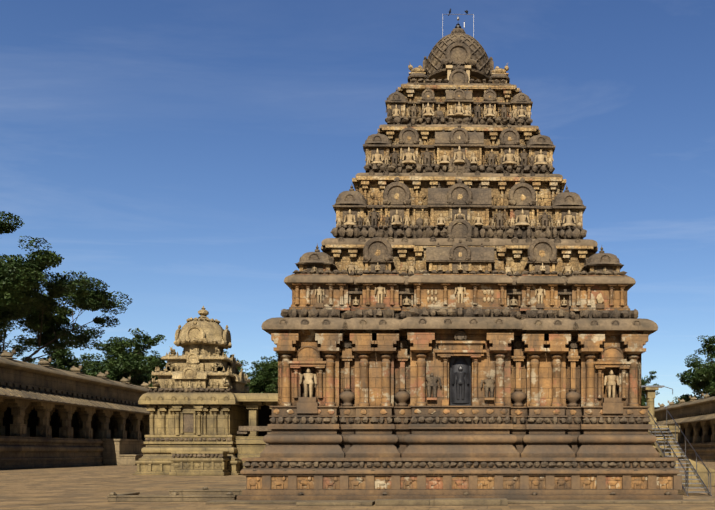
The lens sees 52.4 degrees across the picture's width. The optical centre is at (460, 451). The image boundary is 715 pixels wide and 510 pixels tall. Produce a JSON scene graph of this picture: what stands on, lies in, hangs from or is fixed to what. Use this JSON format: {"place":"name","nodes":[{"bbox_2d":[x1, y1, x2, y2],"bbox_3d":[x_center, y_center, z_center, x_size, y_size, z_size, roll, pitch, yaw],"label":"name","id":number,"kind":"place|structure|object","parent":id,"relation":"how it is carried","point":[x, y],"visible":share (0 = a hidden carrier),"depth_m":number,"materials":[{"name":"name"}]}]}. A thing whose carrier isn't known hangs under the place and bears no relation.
{"place":"outdoors","nodes":[
{"label":"outdoors","id":0,"kind":"place"},
{"bbox_2d":[0,461,714,509],"bbox_3d":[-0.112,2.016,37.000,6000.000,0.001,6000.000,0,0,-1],"label":"ground","id":1,"kind":"structure","parent":0,"point":[77,488],"depth_m":34.08,"materials":[{"name":"brown stone"}]},
{"bbox_2d":[0,325,74,371],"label":"tree","id":2,"kind":"object","parent":1,"relation":"on","point":[19,349],"visible":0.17,"depth_m":142.13,"materials":[{"name":"green plant"}]},
{"bbox_2d":[0,211,131,361],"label":"tree","id":3,"kind":"object","parent":1,"relation":"on","point":[29,303],"visible":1,"depth_m":112.23,"materials":[{"name":"green plant"}]},
{"bbox_2d":[0,348,150,469],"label":"cloister","id":4,"kind":"structure","parent":1,"relation":"on","point":[50,417],"depth_m":94.21,"materials":[{"name":"stone"}]},
{"bbox_2d":[39,328,165,385],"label":"tree","id":5,"kind":"object","parent":1,"relation":"on","point":[121,361],"visible":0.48,"depth_m":148.42,"materials":[{"name":"green plant"}]},
{"bbox_2d":[79,337,166,386],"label":"tree","id":6,"kind":"object","parent":1,"relation":"on","point":[161,364],"visible":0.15,"depth_m":170.07,"materials":[{"name":"green plant"}]},
{"bbox_2d":[133,306,277,475],"bbox_3d":[-21.194,-5.496,63.657,12.690,15.248,10.420,0,0,-1],"label":"small shrine","id":7,"kind":"object","parent":1,"relation":"on","point":[200,401],"visible":1,"depth_m":60.99,"materials":[{"name":"stone"}]},
{"bbox_2d":[223,350,265,392],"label":"tree","id":8,"kind":"object","parent":1,"relation":"on","point":[238,368],"visible":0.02,"depth_m":193.32,"materials":[{"name":"green plant"}]},
{"bbox_2d":[245,352,277,392],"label":"tree","id":9,"kind":"object","parent":1,"relation":"on","point":[267,380],"visible":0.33,"depth_m":183.44,"materials":[{"name":"green plant"}]},
{"bbox_2d":[248,356,276,390],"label":"tree","id":10,"kind":"object","parent":1,"relation":"on","point":[264,361],"depth_m":207.28,"materials":[{"name":"green plant"}]},
{"bbox_2d":[106,426,713,505],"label":"drain kerbs","id":11,"kind":"structure","parent":1,"relation":"on","point":[215,496],"depth_m":27.37,"materials":[{"name":"stone"}]},
{"bbox_2d":[237,23,682,499],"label":"temple tower","id":12,"kind":"structure","parent":1,"relation":"on","point":[459,318],"depth_m":29.54,"materials":[{"name":"stone"}]},
{"bbox_2d":[442,14,473,37],"bbox_3d":[-0.112,-21.874,37.009,1.616,1.480,0.158,0,0,-5],"label":"lightning rod","id":13,"kind":"object","parent":12,"relation":"on","point":[458,20],"visible":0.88,"depth_m":37.00,"materials":[{"name":"grey metal"}]},
{"bbox_2d":[641,370,659,405],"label":"tree","id":14,"kind":"object","parent":1,"relation":"on","point":[644,382],"visible":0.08,"depth_m":223.67,"materials":[{"name":"green plant"}]},
{"bbox_2d":[641,385,714,486],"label":"stone staircase","id":15,"kind":"structure","parent":1,"relation":"on","point":[650,390],"depth_m":40.17,"materials":[{"name":"stone"}]},
{"bbox_2d":[648,407,711,495],"bbox_3d":[9.893,-0.194,35.984,2.675,4.420,7.950,0,0,-1],"label":"metal stair","id":16,"kind":"object","parent":1,"relation":"on","point":[683,454],"visible":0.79,"depth_m":35.15,"materials":[{"name":"silver metal"}]},
{"bbox_2d":[654,393,714,461],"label":"cloister","id":17,"kind":"structure","parent":1,"relation":"on","point":[697,417],"depth_m":147.58,"materials":[{"name":"stone"}]},
{"bbox_2d":[673,335,714,404],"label":"tree","id":18,"kind":"object","parent":1,"relation":"on","point":[698,378],"visible":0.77,"depth_m":204.68,"materials":[{"name":"green plant"}]},
{"bbox_2d":[0,0,714,406],"label":"sky","id":19,"kind":"structure","parent":0,"point":[183,157],"materials":[{"name":"blue"}]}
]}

